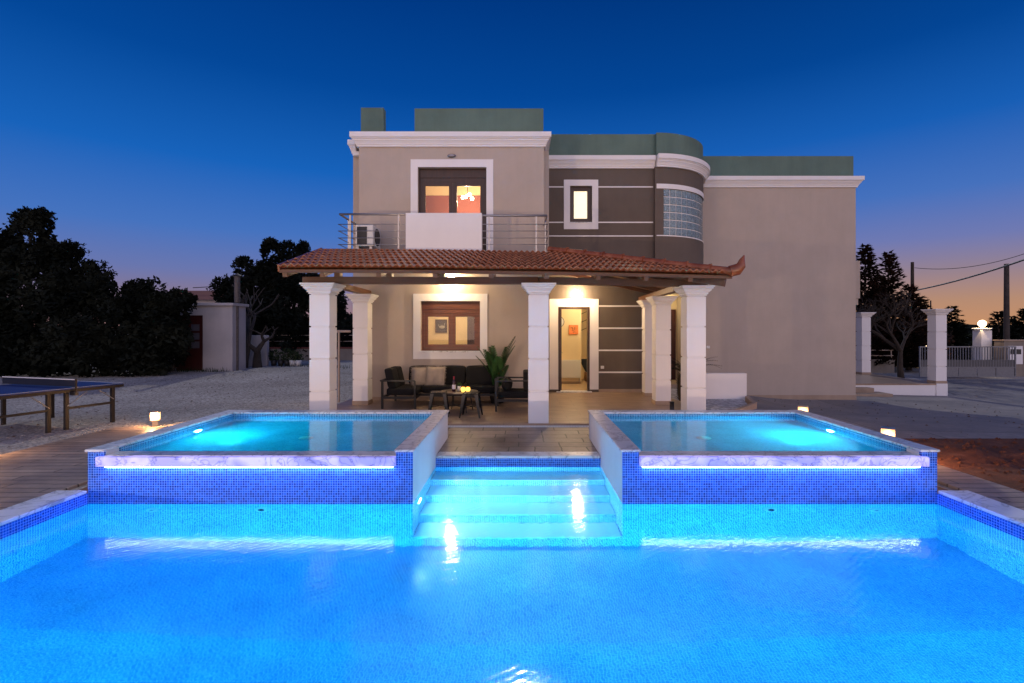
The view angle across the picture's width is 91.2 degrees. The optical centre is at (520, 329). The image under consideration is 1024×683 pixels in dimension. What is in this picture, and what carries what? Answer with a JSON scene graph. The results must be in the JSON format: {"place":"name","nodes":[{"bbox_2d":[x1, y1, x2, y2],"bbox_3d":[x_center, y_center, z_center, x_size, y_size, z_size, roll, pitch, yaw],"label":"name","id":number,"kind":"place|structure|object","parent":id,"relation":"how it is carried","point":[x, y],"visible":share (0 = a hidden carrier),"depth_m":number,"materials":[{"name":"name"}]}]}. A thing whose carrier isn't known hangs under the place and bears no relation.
{"place":"outdoors","nodes":[
{"label":"outdoors","id":0,"kind":"place"},
{"bbox_2d":[181,287,215,302],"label":"house","id":1,"kind":"structure","parent":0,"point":[204,297],"depth_m":36.74,"materials":[{"name":"white concrete"}]},
{"bbox_2d":[337,392,680,425],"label":"patio","id":2,"kind":"structure","parent":0,"point":[568,409],"depth_m":10.90,"materials":[{"name":"tile"}]},
{"bbox_2d":[299,283,345,409],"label":"column","id":3,"kind":"structure","parent":2,"relation":"on","point":[322,345],"depth_m":9.04,"materials":[{"name":"white paint"}]},
{"bbox_2d":[346,294,378,404],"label":"column","id":4,"kind":"structure","parent":2,"relation":"on","point":[362,349],"depth_m":11.28,"materials":[{"name":"white paint"}]},
{"bbox_2d":[380,365,496,408],"bbox_3d":[-1.750,1.274,11.289,2.490,0.853,1.222,0,0,0],"label":"corner sofa","id":5,"kind":"object","parent":2,"relation":"on","point":[477,377],"visible":0.73,"depth_m":11.24,"materials":[{"name":"black fabric"}]},
{"bbox_2d":[410,366,428,385],"bbox_3d":[-2.280,1.069,11.500,0.477,0.455,0.203,0,0,-9],"label":"throw pillow","id":6,"kind":"object","parent":5,"relation":"on","point":[418,375],"visible":0.72,"depth_m":11.44,"materials":[{"name":"beige fabric"}]},
{"bbox_2d":[424,365,445,385],"bbox_3d":[-1.931,1.060,11.420,0.497,0.472,0.210,0,0,6],"label":"throw pillow","id":7,"kind":"object","parent":5,"relation":"on","point":[436,375],"visible":0.99,"depth_m":11.36,"materials":[{"name":"beige fabric"}]},
{"bbox_2d":[428,391,449,416],"bbox_3d":[-1.610,1.465,9.900,0.418,0.470,0.418,0,0,-5],"label":"metal stool","id":8,"kind":"object","parent":2,"relation":"on","point":[443,394],"visible":0.94,"depth_m":9.75,"materials":[{"name":"black metal"}]},
{"bbox_2d":[441,389,477,412],"bbox_3d":[-1.280,1.494,10.450,0.800,0.417,0.800,0,0,0],"label":"coffee table","id":9,"kind":"object","parent":2,"relation":"on","point":[450,392],"visible":0.58,"depth_m":10.39,"materials":[{"name":"brown wood"}]},
{"bbox_2d":[452,376,455,391],"bbox_3d":[-1.375,1.129,10.380,0.077,0.312,0.076,0,0,0],"label":"wine bottle","id":10,"kind":"object","parent":9,"relation":"on","point":[453,386],"visible":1,"depth_m":10.35,"materials":[{"name":"black glass"}]},
{"bbox_2d":[457,382,461,390],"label":"potted plant","id":11,"kind":"object","parent":9,"relation":"on","point":[459,387],"visible":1,"depth_m":10.43,"materials":[{"name":"green plant"}]},
{"bbox_2d":[459,391,482,417],"bbox_3d":[-0.958,1.465,9.780,0.418,0.470,0.418,0,0,3],"label":"metal stool","id":12,"kind":"object","parent":2,"relation":"on","point":[471,394],"visible":1,"depth_m":9.63,"materials":[{"name":"black metal"}]},
{"bbox_2d":[476,337,514,403],"bbox_3d":[-0.569,0.922,11.547,0.939,1.556,0.553,0,0,0],"label":"potted palm","id":13,"kind":"object","parent":2,"relation":"on","point":[497,367],"visible":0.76,"depth_m":11.50,"materials":[{"name":"green plant"}]},
{"bbox_2d":[495,369,527,411],"bbox_3d":[-0.130,1.284,10.725,0.780,0.832,0.800,0,0,0],"label":"armchair","id":14,"kind":"object","parent":2,"relation":"on","point":[506,390],"visible":0.75,"depth_m":10.41,"materials":[{"name":"black metal"}]},
{"bbox_2d":[521,283,555,422],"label":"column","id":15,"kind":"structure","parent":2,"relation":"on","point":[538,351],"depth_m":9.06,"materials":[{"name":"white paint"}]},
{"bbox_2d":[636,300,652,396],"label":"column","id":16,"kind":"structure","parent":2,"relation":"on","point":[647,354],"depth_m":12.69,"materials":[{"name":"white paint"}]},
{"bbox_2d":[646,296,677,404],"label":"column","id":17,"kind":"structure","parent":2,"relation":"on","point":[661,350],"depth_m":11.28,"materials":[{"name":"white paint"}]},
{"bbox_2d":[672,285,714,409],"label":"column","id":18,"kind":"structure","parent":2,"relation":"on","point":[693,346],"depth_m":9.57,"materials":[{"name":"white paint"}]},
{"bbox_2d":[0,335,1023,489],"bbox_3d":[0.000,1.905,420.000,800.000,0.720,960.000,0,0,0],"label":"gravel ground","id":19,"kind":"structure","parent":0,"point":[295,374],"depth_m":12.75,"materials":[{"name":"grey gravel"}]},
{"bbox_2d":[0,205,117,376],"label":"broadleaf tree","id":20,"kind":"object","parent":19,"relation":"on","point":[55,262],"visible":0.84,"depth_m":17.43,"materials":[{"name":"green plant"}]},
{"bbox_2d":[0,376,123,432],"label":"table tennis","id":21,"kind":"object","parent":19,"relation":"on","point":[30,387],"visible":1,"depth_m":9.01,"materials":[{"name":"blue paint"}]},
{"bbox_2d":[37,274,197,377],"bbox_3d":[-13.664,-0.107,17.293,4.879,3.798,2.664,0,0,0],"label":"shrub","id":22,"kind":"object","parent":19,"relation":"on","point":[142,313],"visible":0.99,"depth_m":16.77,"materials":[{"name":"green plant"}]},
{"bbox_2d":[150,411,160,425],"bbox_3d":[-6.732,1.649,9.250,0.160,0.262,0.160,0,0,-34],"label":"garden lamp","id":23,"kind":"object","parent":19,"relation":"on","point":[154,417],"visible":1,"depth_m":9.20,"materials":[{"name":"silver metal"}]},
{"bbox_2d":[0,375,352,451],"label":"pebbles","id":24,"kind":"object","parent":19,"relation":"on","point":[145,402],"visible":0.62,"depth_m":12.02,"materials":[{"name":"grey gravel"}]},
{"bbox_2d":[156,303,248,370],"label":"garden shed","id":25,"kind":"structure","parent":19,"relation":"on","point":[213,328],"depth_m":18.50,"materials":[{"name":"white paint"}]},
{"bbox_2d":[176,315,202,370],"bbox_3d":[-12.218,0.508,18.575,1.013,2.045,0.050,0,0,0],"label":"door","id":26,"kind":"structure","parent":25,"relation":"in","point":[196,358],"depth_m":18.55,"materials":[{"name":"red wood"}]},
{"bbox_2d":[232,273,240,370],"bbox_3d":[-10.612,-0.230,18.800,0.320,3.760,0.320,0,0,0],"label":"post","id":27,"kind":"object","parent":19,"relation":"on","point":[236,276],"visible":0.86,"depth_m":18.75,"materials":[{"name":"metal"}]},
{"bbox_2d":[232,284,278,367],"bbox_3d":[-11.186,-0.138,20.774,2.195,3.494,1.651,0,0,30],"label":"fig tree","id":28,"kind":"object","parent":19,"relation":"on","point":[249,324],"visible":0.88,"depth_m":20.51,"materials":[{"name":"brown plant"}]},
{"bbox_2d":[248,335,268,365],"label":"garden wall","id":29,"kind":"structure","parent":19,"relation":"on","point":[256,340],"depth_m":21.00,"materials":[{"name":"grey concrete"}]},
{"bbox_2d":[168,363,352,371],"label":"weeds","id":30,"kind":"object","parent":19,"relation":"on","point":[187,369],"visible":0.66,"depth_m":18.38,"materials":[{"name":"green plant"}]},
{"bbox_2d":[249,325,277,367],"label":"fig tree","id":31,"kind":"object","parent":19,"relation":"on","point":[257,361],"visible":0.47,"depth_m":20.07,"materials":[{"name":"brown plant"}]},
{"bbox_2d":[268,349,279,365],"bbox_3d":[-10.441,1.181,21.217,0.510,0.729,0.534,0,0,0],"label":"potted plant","id":32,"kind":"object","parent":19,"relation":"on","point":[273,362],"visible":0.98,"depth_m":21.12,"materials":[{"name":"green plant"}]},
{"bbox_2d":[206,236,352,359],"bbox_3d":[-12.071,-1.296,25.824,8.029,7.059,3.559,0,0,0],"label":"holm oak","id":33,"kind":"object","parent":19,"relation":"on","point":[284,314],"visible":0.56,"depth_m":25.30,"materials":[{"name":"green plant"}]},
{"bbox_2d":[275,352,286,365],"bbox_3d":[-10.120,1.236,21.190,0.466,0.617,0.446,0,0,22],"label":"potted plant","id":34,"kind":"object","parent":19,"relation":"on","point":[279,361],"visible":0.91,"depth_m":21.11,"materials":[{"name":"green plant"}]},
{"bbox_2d":[280,348,292,365],"bbox_3d":[-9.870,1.156,21.185,0.542,0.778,0.561,0,0,-23],"label":"potted plant","id":35,"kind":"object","parent":19,"relation":"on","point":[286,362],"visible":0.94,"depth_m":21.10,"materials":[{"name":"green plant"}]},
{"bbox_2d":[286,350,298,365],"bbox_3d":[-9.629,1.192,21.180,0.531,0.705,0.535,0,0,0],"label":"potted plant","id":36,"kind":"object","parent":19,"relation":"on","point":[292,362],"visible":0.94,"depth_m":21.10,"materials":[{"name":"green plant"}]},
{"bbox_2d":[292,351,303,365],"bbox_3d":[-9.362,1.229,21.206,0.471,0.632,0.442,0,0,0],"label":"potted plant","id":37,"kind":"object","parent":19,"relation":"on","point":[297,362],"visible":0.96,"depth_m":21.12,"materials":[{"name":"green plant"}]},
{"bbox_2d":[269,335,352,360],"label":"boundary wall","id":38,"kind":"structure","parent":19,"relation":"on","point":[346,353],"depth_m":25.00,"materials":[{"name":"grey concrete"}]},
{"bbox_2d":[337,330,350,402],"bbox_3d":[-4.447,0.910,12.250,0.605,1.780,0.060,0,0,0],"label":"clothes post","id":39,"kind":"object","parent":19,"relation":"on","point":[343,331],"visible":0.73,"depth_m":12.23,"materials":[{"name":"grey metal"}]},
{"bbox_2d":[338,312,352,326],"bbox_3d":[-11.606,0.426,33.930,3.845,3.489,2.928,0,0,0],"label":"evergreen shrub","id":40,"kind":"object","parent":19,"relation":"on","point":[348,319],"visible":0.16,"depth_m":33.55,"materials":[{"name":"green plant"}]},
{"bbox_2d":[0,452,1023,539],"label":"swimming pool","id":41,"kind":"structure","parent":19,"relation":"in","point":[990,512],"depth_m":5.21,"materials":[{"name":"tile"}]},
{"bbox_2d":[0,467,1023,682],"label":"pool water","id":42,"kind":"structure","parent":41,"relation":"in","point":[517,575],"depth_m":3.63,"materials":[{"name":"blue liquid"}]},
{"bbox_2d":[438,427,597,452],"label":"pool deck","id":43,"kind":"structure","parent":19,"relation":"on","point":[518,439],"depth_m":7.97,"materials":[{"name":"stone"}]},
{"bbox_2d":[85,410,448,503],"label":"raised pool","id":44,"kind":"structure","parent":43,"relation":"on","point":[399,474],"depth_m":5.45,"materials":[{"name":"blue tile"}]},
{"bbox_2d":[123,416,428,450],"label":"spill pool water","id":45,"kind":"structure","parent":44,"relation":"in","point":[313,433],"depth_m":6.55,"materials":[{"name":"blue liquid"}]},
{"bbox_2d":[588,410,939,503],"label":"raised pool","id":46,"kind":"structure","parent":43,"relation":"on","point":[634,473],"depth_m":5.45,"materials":[{"name":"blue tile"}]},
{"bbox_2d":[607,416,902,450],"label":"spill pool water","id":47,"kind":"structure","parent":46,"relation":"in","point":[717,433],"depth_m":6.55,"materials":[{"name":"blue liquid"}]},
{"bbox_2d":[448,426,588,426],"bbox_3d":[-0.250,1.753,9.011,7.600,0.034,0.073,0,0,0],"label":"drain grate","id":48,"kind":"object","parent":19,"relation":"on","point":[518,426],"visible":0.23,"depth_m":8.97,"materials":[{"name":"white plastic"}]},
{"bbox_2d":[338,108,864,399],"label":"house","id":49,"kind":"structure","parent":19,"relation":"on","point":[781,316],"depth_m":13.60,"materials":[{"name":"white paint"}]},
{"bbox_2d":[356,225,379,248],"bbox_3d":[-3.490,-1.950,11.543,0.420,0.800,0.615,0,0,0],"label":"air conditioner","id":50,"kind":"object","parent":49,"relation":"on","point":[367,234],"visible":0.72,"depth_m":11.25,"materials":[{"name":"white plastic"}]},
{"bbox_2d":[435,319,446,332],"bbox_3d":[-2.295,-0.095,14.568,0.340,0.380,0.035,0,0,0],"label":"framed picture","id":51,"kind":"object","parent":49,"relation":"attached to","point":[440,325],"visible":1,"depth_m":14.57,"materials":[{"name":"grey paper"}]},
{"bbox_2d":[422,301,479,350],"bbox_3d":[-1.668,-0.083,12.124,1.412,1.191,0.092,0,0,0],"label":"window frame","id":52,"kind":"structure","parent":49,"relation":"in","point":[450,309],"depth_m":12.09,"materials":[{"name":"brown wood"}]},
{"bbox_2d":[419,169,485,250],"bbox_3d":[-1.630,-2.713,12.154,1.636,2.321,0.092,0,0,0],"label":"window frame","id":53,"kind":"structure","parent":49,"relation":"in","point":[452,178],"depth_m":12.13,"materials":[{"name":"brown wood"}]},
{"bbox_2d":[461,186,473,199],"bbox_3d":[-1.389,-3.780,13.200,0.271,0.740,0.272,0,0,16],"label":"chandelier","id":54,"kind":"object","parent":49,"relation":"hanging from","point":[465,197],"visible":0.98,"depth_m":13.19,"materials":[{"name":"white metal"}]},
{"bbox_2d":[467,317,473,343],"bbox_3d":[-1.371,0.575,14.560,0.330,2.250,0.060,0,0,0],"label":"inner door","id":55,"kind":"structure","parent":49,"relation":"in","point":[470,320],"depth_m":14.53,"materials":[{"name":"brown wood"}]},
{"bbox_2d":[277,246,745,299],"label":"porch roof","id":56,"kind":"structure","parent":49,"relation":"attached to","point":[649,277],"depth_m":9.16,"materials":[{"name":"tile"}]},
{"bbox_2d":[561,309,562,389],"bbox_3d":[1.134,0.550,14.170,0.153,2.240,0.822,0,0,0],"label":"door leaf","id":57,"kind":"structure","parent":49,"relation":"in","point":[561,309],"depth_m":13.76,"materials":[{"name":"brown wood"}]},
{"bbox_2d":[562,360,580,381],"bbox_3d":[1.506,1.296,15.543,0.721,0.692,0.115,0,0,0],"label":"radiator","id":58,"kind":"object","parent":49,"relation":"attached to","point":[571,368],"visible":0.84,"depth_m":15.50,"materials":[{"name":"white metal"}]},
{"bbox_2d":[569,325,577,333],"bbox_3d":[1.653,0.013,15.568,0.290,0.290,0.033,0,0,0],"label":"picture","id":59,"kind":"object","parent":49,"relation":"attached to","point":[573,329],"visible":1,"depth_m":15.56,"materials":[{"name":"orange fabric"}]},
{"bbox_2d":[573,290,580,297],"bbox_3d":[1.526,-0.946,13.487,0.197,0.200,0.226,0,0,0],"label":"porch lamp","id":60,"kind":"object","parent":49,"relation":"attached to","point":[576,293],"visible":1,"depth_m":13.40,"materials":[{"name":"white glass"}]},
{"bbox_2d":[570,187,590,221],"bbox_3d":[1.643,-3.390,13.695,0.593,0.978,0.070,0,0,0],"label":"window frame","id":61,"kind":"structure","parent":49,"relation":"in","point":[580,197],"depth_m":13.67,"materials":[{"name":"brown wood"}]},
{"bbox_2d":[670,309,675,379],"bbox_3d":[4.900,0.515,16.957,0.700,2.370,0.085,0,0,0],"label":"entrance door","id":62,"kind":"structure","parent":49,"relation":"in","point":[673,311],"depth_m":16.93,"materials":[{"name":"red wood"}]},
{"bbox_2d":[664,189,702,240],"bbox_3d":[4.772,-3.158,14.197,0.469,1.245,2.266,0,0,44],"label":"glass block window","id":63,"kind":"structure","parent":49,"relation":"in","point":[683,210],"depth_m":13.68,"materials":[{"name":"clear glass"}]},
{"bbox_2d":[671,389,746,409],"bbox_3d":[4.685,1.875,12.725,1.870,0.250,5.150,0,0,0],"label":"pebble bed","id":64,"kind":"object","parent":19,"relation":"on","point":[719,404],"depth_m":11.83,"materials":[{"name":"grey gravel"}]},
{"bbox_2d":[704,373,746,400],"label":"wall","id":65,"kind":"structure","parent":19,"relation":"on","point":[726,385],"depth_m":12.62,"materials":[{"name":"white paint"}]},
{"bbox_2d":[728,396,756,409],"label":"planter kerb","id":66,"kind":"structure","parent":19,"relation":"on","point":[751,403],"depth_m":11.21,"materials":[{"name":"stone"}]},
{"bbox_2d":[798,405,808,411],"bbox_3d":[4.860,1.449,8.620,0.160,0.262,0.160,0,0,29],"label":"garden lamp","id":67,"kind":"object","parent":19,"relation":"on","point":[803,407],"visible":0.53,"depth_m":8.56,"materials":[{"name":"silver metal"}]},
{"bbox_2d":[856,243,901,365],"bbox_3d":[18.606,-1.214,26.993,3.360,6.828,3.561,0,0,0],"label":"conifer","id":68,"kind":"object","parent":19,"relation":"on","point":[869,272],"visible":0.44,"depth_m":26.62,"materials":[{"name":"green plant"}]},
{"bbox_2d":[870,350,894,372],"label":"street wall","id":69,"kind":"structure","parent":19,"relation":"on","point":[884,368],"depth_m":26.00,"materials":[{"name":"grey concrete"}]},
{"bbox_2d":[871,250,925,367],"bbox_3d":[20.297,-1.068,27.512,3.417,6.535,3.641,0,0,0],"label":"conifer","id":70,"kind":"object","parent":19,"relation":"on","point":[888,261],"visible":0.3,"depth_m":27.19,"materials":[{"name":"green plant"}]},
{"bbox_2d":[856,374,947,396],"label":"side terrace","id":71,"kind":"structure","parent":19,"relation":"on","point":[873,385],"depth_m":17.02,"materials":[{"name":"white paint"}]},
{"bbox_2d":[856,312,875,374],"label":"column","id":72,"kind":"structure","parent":71,"relation":"on","point":[863,343],"depth_m":20.42,"materials":[{"name":"white paint"}]},
{"bbox_2d":[921,309,953,383],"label":"column","id":73,"kind":"structure","parent":71,"relation":"on","point":[936,346],"depth_m":17.02,"materials":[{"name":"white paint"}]},
{"bbox_2d":[882,284,928,370],"bbox_3d":[20.814,-0.130,26.855,3.343,4.661,3.197,0,0,0],"label":"conifer","id":74,"kind":"object","parent":19,"relation":"on","point":[920,336],"visible":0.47,"depth_m":26.50,"materials":[{"name":"green plant"}]},
{"bbox_2d":[910,262,913,302],"bbox_3d":[26.579,-1.177,34.000,0.247,6.753,0.260,0,0,0],"label":"power pole","id":75,"kind":"object","parent":19,"relation":"on","point":[912,274],"visible":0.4,"depth_m":33.92,"materials":[{"name":"brown wood"}]},
{"bbox_2d":[917,259,1023,289],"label":"power cable","id":76,"kind":"object","parent":75,"relation":"attached to","point":[974,275],"visible":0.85,"depth_m":28.41,"materials":[{"name":"black plastic"}]},
{"bbox_2d":[919,254,1022,268],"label":"power cable","id":77,"kind":"object","parent":75,"relation":"attached to","point":[977,265],"visible":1,"depth_m":30.95,"materials":[{"name":"black metal"}]},
{"bbox_2d":[914,296,955,359],"bbox_3d":[23.227,0.103,29.020,2.919,4.194,2.798,0,0,0],"label":"conifer","id":78,"kind":"object","parent":19,"relation":"on","point":[925,329],"visible":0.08,"depth_m":28.71,"materials":[{"name":"green plant"}]},
{"bbox_2d":[925,328,954,355],"bbox_3d":[23.212,0.879,30.988,6.707,2.931,2.809,0,0,0],"label":"hedge","id":79,"kind":"object","parent":19,"relation":"on","point":[948,338],"visible":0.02,"depth_m":30.11,"materials":[{"name":"green plant"}]},
{"bbox_2d":[945,306,972,359],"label":"conifer","id":80,"kind":"object","parent":19,"relation":"on","point":[953,326],"visible":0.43,"depth_m":32.69,"materials":[{"name":"green plant"}]},
{"bbox_2d":[947,323,972,356],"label":"conifer","id":81,"kind":"object","parent":19,"relation":"on","point":[969,338],"visible":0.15,"depth_m":34.70,"materials":[{"name":"green plant"}]},
{"bbox_2d":[901,437,1023,491],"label":"soil bed","id":82,"kind":"object","parent":19,"relation":"on","point":[982,457],"visible":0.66,"depth_m":6.81,"materials":[{"name":"brown soil"}]},
{"bbox_2d":[919,346,1015,376],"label":"sliding gate","id":83,"kind":"structure","parent":19,"relation":"on","point":[976,368],"depth_m":22.99,"materials":[{"name":"grey metal"}]},
{"bbox_2d":[972,328,992,359],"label":"gate pillar","id":84,"kind":"structure","parent":19,"relation":"on","point":[982,336],"depth_m":24.75,"materials":[{"name":"white paint"}]},
{"bbox_2d":[978,320,986,327],"bbox_3d":[23.022,-0.260,25.000,0.335,0.390,0.326,0,0,0],"label":"globe lamp","id":85,"kind":"object","parent":84,"relation":"on","point":[982,323],"visible":1,"depth_m":24.92,"materials":[{"name":"white glass"}]},
{"bbox_2d":[972,311,1022,359],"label":"conifer","id":86,"kind":"object","parent":19,"relation":"on","point":[997,329],"visible":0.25,"depth_m":32.85,"materials":[{"name":"green plant"}]},
{"bbox_2d":[1003,264,1009,339],"bbox_3d":[29.087,-0.857,30.000,0.304,6.113,0.320,0,0,0],"label":"power pole","id":87,"kind":"object","parent":19,"relation":"on","point":[1006,317],"visible":0.6,"depth_m":29.91,"materials":[{"name":"brown wood"}]},
{"bbox_2d":[992,340,1023,376],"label":"meter wall","id":88,"kind":"structure","parent":19,"relation":"on","point":[1019,344],"depth_m":24.00,"materials":[{"name":"stone"}]},
{"bbox_2d":[1001,315,1023,339],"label":"conifer","id":89,"kind":"object","parent":19,"relation":"on","point":[1013,325],"visible":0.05,"depth_m":33.85,"materials":[{"name":"green plant"}]},
{"bbox_2d":[1010,308,1023,339],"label":"conifer","id":90,"kind":"object","parent":19,"relation":"on","point":[1014,322],"visible":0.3,"depth_m":33.11,"materials":[{"name":"green plant"}]},
{"bbox_2d":[0,427,1023,509],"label":"pool path","id":91,"kind":"structure","parent":0,"point":[27,474],"depth_m":6.09,"materials":[{"name":"brown wood"}]},
{"bbox_2d":[881,426,895,436],"bbox_3d":[5.000,1.469,6.820,0.160,0.262,0.160,0,0,34],"label":"garden lamp","id":92,"kind":"object","parent":91,"relation":"on","point":[888,430],"visible":0.53,"depth_m":6.76,"materials":[{"name":"silver metal"}]},
{"bbox_2d":[0,0,1023,324],"label":"sky","id":93,"kind":"structure","parent":0,"point":[167,139],"materials":[{"name":"blue"}]},
{"bbox_2d":[112,324,1023,334],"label":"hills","id":94,"kind":"structure","parent":0,"point":[971,326],"depth_m":194.05,"materials":[{"name":"black plant"}]},
{"bbox_2d":[581,359,586,380],"bbox_3d":[2.287,1.318,16.300,0.685,0.724,0.560,0,0,0],"label":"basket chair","id":95,"kind":"object","parent":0,"point":[584,363],"visible":0.21,"depth_m":16.25,"materials":[{"name":"wicker"}]},
{"bbox_2d":[670,401,674,409],"bbox_3d":[3.100,1.587,10.250,0.120,0.225,0.120,0,0,0],"label":"bollard","id":96,"kind":"object","parent":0,"point":[671,405],"visible":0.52,"depth_m":10.21,"materials":[{"name":"black plastic"}]},
{"bbox_2d":[671,357,721,400],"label":"sago palm","id":97,"kind":"object","parent":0,"point":[678,384],"visible":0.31,"depth_m":12.01,"materials":[{"name":"green plant"}]},
{"bbox_2d":[671,387,1023,437],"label":"driveway","id":98,"kind":"structure","parent":0,"point":[959,423],"depth_m":11.97,"materials":[{"name":"concrete"}]},
{"bbox_2d":[923,380,1023,393],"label":"driveway paving","id":99,"kind":"structure","parent":0,"point":[985,386],"depth_m":19.79,"materials":[{"name":"grey concrete"}]},
{"bbox_2d":[856,286,926,377],"bbox_3d":[15.777,0.244,21.896,4.146,4.074,2.747,0,0,-32],"label":"almond tree","id":100,"kind":"object","parent":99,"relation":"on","point":[898,347],"visible":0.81,"depth_m":21.23,"materials":[{"name":"brown plant"}]}
]}

